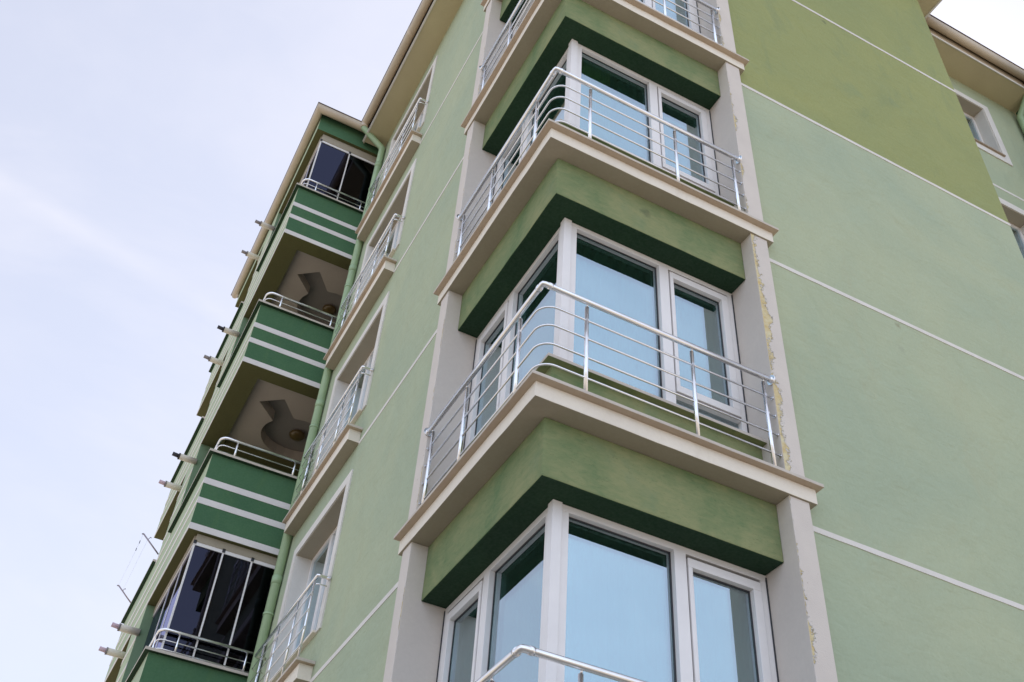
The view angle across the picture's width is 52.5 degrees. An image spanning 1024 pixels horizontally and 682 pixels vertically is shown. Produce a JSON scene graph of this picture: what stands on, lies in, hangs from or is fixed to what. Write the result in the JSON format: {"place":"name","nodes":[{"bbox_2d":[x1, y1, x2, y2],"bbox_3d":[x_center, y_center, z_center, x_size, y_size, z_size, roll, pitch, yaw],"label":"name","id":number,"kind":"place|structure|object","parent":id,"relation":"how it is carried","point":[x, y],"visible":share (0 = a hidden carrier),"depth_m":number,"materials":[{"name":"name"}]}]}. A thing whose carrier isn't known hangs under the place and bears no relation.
{"place":"outdoors","nodes":[
{"label":"outdoors","id":0,"kind":"place"},
{"bbox_2d":[0,0,1023,681],"label":"sky","id":1,"kind":"structure","parent":0,"point":[144,143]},
{"label":"ground","id":2,"kind":"structure","parent":0,"visible":0},
{"bbox_2d":[104,0,1023,681],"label":"apartment building","id":3,"kind":"structure","parent":2,"relation":"on","point":[854,270],"depth_m":10.33,"materials":[{"name":"green paint"}]},
{"bbox_2d":[99,646,125,658],"bbox_3d":[-6.054,4.719,15.736,0.408,0.112,0.112,22,-46,-17],"label":"drain spout","id":4,"kind":"object","parent":3,"relation":"attached to","point":[114,652],"visible":0.9,"depth_m":15.70,"materials":[{"name":"beige plastic"}]},
{"bbox_2d":[111,622,140,635],"bbox_3d":[-5.597,4.167,15.037,0.408,0.112,0.112,22,-46,-17],"label":"drain spout","id":5,"kind":"object","parent":3,"relation":"attached to","point":[120,627],"visible":1,"depth_m":15.01,"materials":[{"name":"beige plastic"}]},
{"bbox_2d":[117,533,158,602],"bbox_3d":[-6.428,3.928,17.816,0.368,0.310,2.006,22,-46,-17],"label":"clothes line","id":6,"kind":"object","parent":3,"relation":"attached to","point":[135,564],"visible":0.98,"depth_m":17.60,"materials":[{"name":"metal"}]},
{"bbox_2d":[159,480,181,491],"bbox_3d":[-5.866,2.482,17.845,0.408,0.112,0.112,22,-46,-17],"label":"drain spout","id":7,"kind":"object","parent":3,"relation":"attached to","point":[173,486],"visible":0.91,"depth_m":17.81,"materials":[{"name":"beige plastic"}]},
{"bbox_2d":[172,452,196,463],"bbox_3d":[-5.409,1.930,17.146,0.408,0.112,0.112,22,-46,-17],"label":"drain spout","id":8,"kind":"object","parent":3,"relation":"attached to","point":[185,458],"visible":1,"depth_m":17.11,"materials":[{"name":"beige plastic"}]},
{"bbox_2d":[149,628,253,672],"bbox_3d":[-4.651,4.257,13.421,1.090,0.320,2.710,45,-56,-35],"label":"balcony railing","id":9,"kind":"object","parent":3,"relation":"on","point":[155,640],"visible":0.88,"depth_m":12.95,"materials":[{"name":"silver metal"}]},
{"bbox_2d":[203,355,223,365],"bbox_3d":[-5.688,0.368,19.837,0.408,0.112,0.112,22,-46,-17],"label":"drain spout","id":10,"kind":"object","parent":3,"relation":"attached to","point":[215,360],"visible":0.88,"depth_m":19.80,"materials":[{"name":"beige plastic"}]},
{"bbox_2d":[217,325,239,336],"bbox_3d":[-5.231,-0.183,19.138,0.408,0.112,0.112,22,-46,-17],"label":"drain spout","id":11,"kind":"object","parent":3,"relation":"attached to","point":[226,330],"visible":1,"depth_m":19.11,"materials":[{"name":"beige plastic"}]},
{"bbox_2d":[241,250,259,259],"bbox_3d":[-5.505,-1.811,21.892,0.408,0.112,0.112,22,-46,-17],"label":"drain spout","id":12,"kind":"object","parent":3,"relation":"attached to","point":[252,255],"visible":0.91,"depth_m":21.86,"materials":[{"name":"beige plastic"}]},
{"bbox_2d":[214,437,300,476],"bbox_3d":[-4.468,2.078,15.475,1.090,0.320,2.710,45,-56,-35],"label":"balcony railing","id":13,"kind":"object","parent":3,"relation":"on","point":[218,445],"visible":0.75,"depth_m":15.01,"materials":[{"name":"silver metal"}]},
{"bbox_2d":[255,220,274,230],"bbox_3d":[-5.047,-2.362,21.192,0.408,0.112,0.112,22,-46,-17],"label":"drain spout","id":14,"kind":"object","parent":3,"relation":"attached to","point":[266,225],"visible":1,"depth_m":21.16,"materials":[{"name":"beige plastic"}]},
{"bbox_2d":[250,574,330,681],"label":"window railing","id":15,"kind":"object","parent":3,"relation":"on","point":[288,613],"depth_m":11.41,"materials":[{"name":"silver metal"}]},
{"bbox_2d":[289,428,304,440],"bbox_3d":[-3.631,1.592,17.549,0.270,0.148,0.270,22,-46,-17],"label":"ceiling lamp","id":16,"kind":"object","parent":3,"relation":"attached to","point":[295,434],"visible":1,"depth_m":17.48,"materials":[{"name":"orange glass"}]},
{"bbox_2d":[263,292,336,325],"bbox_3d":[-4.285,-0.101,17.529,1.090,0.320,2.710,45,-56,-35],"label":"balcony railing","id":17,"kind":"object","parent":3,"relation":"on","point":[297,302],"visible":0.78,"depth_m":17.07,"materials":[{"name":"silver metal"}]},
{"bbox_2d":[291,527,336,653],"bbox_3d":[-2.198,2.974,12.183,0.063,1.860,1.830,22,-46,-17],"label":"window","id":18,"kind":"structure","parent":3,"relation":"in","point":[320,563],"depth_m":12.68,"materials":[{"name":"white plastic"}]},
{"bbox_2d":[247,122,384,681],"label":"downpipe","id":19,"kind":"object","parent":3,"relation":"attached to","point":[268,612],"visible":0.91,"depth_m":15.20,"materials":[{"name":"green metal"}]},
{"bbox_2d":[322,304,335,314],"bbox_3d":[-3.447,-0.587,19.603,0.270,0.148,0.270,22,-46,-17],"label":"ceiling lamp","id":20,"kind":"object","parent":3,"relation":"attached to","point":[329,308],"visible":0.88,"depth_m":19.53,"materials":[{"name":"orange glass"}]},
{"bbox_2d":[293,365,372,502],"bbox_3d":[-2.386,1.342,13.606,0.152,0.996,2.301,22,-46,-17],"label":"window railing","id":21,"kind":"object","parent":3,"relation":"on","point":[343,399],"depth_m":13.56,"materials":[{"name":"silver metal"}]},
{"bbox_2d":[301,178,365,208],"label":"balcony railing","id":22,"kind":"object","parent":3,"relation":"on","point":[330,188],"visible":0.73,"depth_m":19.13,"materials":[{"name":"silver metal"}]},
{"bbox_2d":[340,347,374,432],"bbox_3d":[-2.014,0.795,14.237,0.063,1.860,1.830,22,-46,-17],"label":"window","id":23,"kind":"structure","parent":3,"relation":"in","point":[363,379],"depth_m":14.83,"materials":[{"name":"white plastic"}]},
{"bbox_2d":[333,213,404,340],"bbox_3d":[-2.203,-0.837,15.660,0.152,0.996,2.301,22,-46,-17],"label":"window railing","id":24,"kind":"object","parent":3,"relation":"on","point":[359,278],"depth_m":15.65,"materials":[{"name":"silver metal"}]},
{"bbox_2d":[377,214,401,264],"bbox_3d":[-1.831,-1.384,16.291,0.063,1.860,1.830,22,-46,-17],"label":"window","id":25,"kind":"structure","parent":3,"relation":"in","point":[394,233],"depth_m":16.95,"materials":[{"name":"white plastic"}]},
{"bbox_2d":[363,98,427,216],"bbox_3d":[-2.019,-3.016,17.714,0.152,0.996,2.301,22,-46,-17],"label":"window railing","id":26,"kind":"object","parent":3,"relation":"on","point":[388,159],"depth_m":17.72,"materials":[{"name":"silver metal"}]},
{"bbox_2d":[413,109,423,130],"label":"window","id":27,"kind":"structure","parent":3,"relation":"in","point":[418,123],"depth_m":18.97,"materials":[{"name":"white plastic"}]},
{"bbox_2d":[436,508,547,681],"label":"corner window","id":28,"kind":"structure","parent":3,"relation":"in","point":[501,610],"depth_m":7.41,"materials":[{"name":"white plastic"}]},
{"bbox_2d":[463,227,559,449],"bbox_3d":[0.016,0.154,9.191,0.082,1.869,1.737,22,-46,-17],"label":"corner window","id":29,"kind":"structure","parent":3,"relation":"in","point":[545,267],"depth_m":9.39,"materials":[{"name":"glass"}]},
{"bbox_2d":[511,0,533,38],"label":"corner window","id":30,"kind":"structure","parent":3,"relation":"in","point":[530,4],"depth_m":14.23,"materials":[{"name":"white plastic"}]},
{"bbox_2d":[492,47,568,202],"bbox_3d":[0.199,-2.025,11.245,0.082,1.869,1.737,22,-46,-17],"label":"corner window","id":31,"kind":"structure","parent":3,"relation":"in","point":[559,79],"depth_m":11.53,"materials":[{"name":"white plastic"}]},
{"bbox_2d":[475,644,645,681],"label":"ledge railing","id":32,"kind":"object","parent":3,"relation":"on","point":[505,661],"visible":1,"depth_m":5.98,"materials":[{"name":"silver metal"}]},
{"bbox_2d":[580,59,610,142],"bbox_3d":[0.831,-2.390,10.824,0.430,1.820,0.084,22,-46,-17],"label":"curtain","id":33,"kind":"object","parent":3,"relation":"hanging from","point":[591,73],"visible":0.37,"depth_m":10.98,"materials":[{"name":"fabric"}]},
{"bbox_2d":[418,281,781,504],"bbox_3d":[0.657,0.894,8.630,2.201,1.025,2.201,22,-46,-17],"label":"ledge railing","id":34,"kind":"object","parent":3,"relation":"on","point":[538,289],"visible":0.91,"depth_m":8.13,"materials":[{"name":"silver metal"}]},
{"bbox_2d":[479,0,721,91],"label":"ledge railing","id":35,"kind":"object","parent":3,"relation":"on","point":[484,67],"visible":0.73,"depth_m":12.65,"materials":[{"name":"silver metal"}]},
{"bbox_2d":[456,66,745,255],"bbox_3d":[0.841,-1.285,10.684,2.201,1.025,2.201,22,-46,-17],"label":"ledge railing","id":36,"kind":"object","parent":3,"relation":"on","point":[461,216],"visible":0.84,"depth_m":10.21,"materials":[{"name":"silver metal"}]},
{"bbox_2d":[524,522,756,681],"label":"sheer curtain","id":37,"kind":"object","parent":3,"relation":"hanging from","point":[618,612],"visible":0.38,"depth_m":7.17,"materials":[{"name":"blue fabric"}]},
{"bbox_2d":[565,39,719,194],"bbox_3d":[1.375,-2.248,10.903,1.812,1.869,0.088,22,-46,-17],"label":"corner window","id":38,"kind":"structure","parent":3,"relation":"in","point":[655,92],"depth_m":11.15,"materials":[{"name":"white plastic"}]},
{"bbox_2d":[555,218,748,432],"bbox_3d":[1.191,-0.069,8.849,1.812,1.869,0.088,22,-46,-17],"label":"corner window","id":39,"kind":"structure","parent":3,"relation":"in","point":[666,276],"depth_m":8.98,"materials":[{"name":"white plastic"}]},
{"bbox_2d":[573,241,732,425],"bbox_3d":[0.670,0.150,9.137,2.280,1.840,1.167,-10,-45,15],"label":"sheer curtain","id":40,"kind":"object","parent":3,"relation":"hanging from","point":[613,284],"visible":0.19,"depth_m":9.12,"materials":[{"name":"blue fabric"}]},
{"bbox_2d":[610,76,703,181],"bbox_3d":[0.853,-2.028,11.191,2.280,1.840,1.167,-10,-45,15],"label":"sheer curtain","id":41,"kind":"object","parent":3,"relation":"hanging from","point":[618,88],"visible":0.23,"depth_m":11.28,"materials":[{"name":"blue fabric"}]},
{"bbox_2d":[540,499,778,681],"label":"corner window","id":42,"kind":"structure","parent":3,"relation":"in","point":[684,562],"depth_m":7.14,"materials":[{"name":"white plastic"}]},
{"bbox_2d":[639,0,700,32],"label":"corner window","id":43,"kind":"structure","parent":3,"relation":"in","point":[651,3],"depth_m":13.07,"materials":[{"name":"white plastic"}]},
{"bbox_2d":[964,113,983,142],"bbox_3d":[7.441,-3.701,17.686,1.520,1.390,0.063,22,-46,-17],"label":"window","id":44,"kind":"structure","parent":3,"relation":"in","point":[972,124],"depth_m":18.11,"materials":[{"name":"white plastic"}]},
{"bbox_2d":[1010,223,1023,257],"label":"window","id":45,"kind":"structure","parent":3,"relation":"in","point":[1019,237],"depth_m":16.13,"materials":[{"name":"white plastic"}]},
{"bbox_2d":[1017,96,1023,132],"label":"downpipe","id":46,"kind":"object","parent":3,"relation":"attached to","point":[1020,116],"visible":1,"depth_m":18.57,"materials":[{"name":"metal"}]}
]}

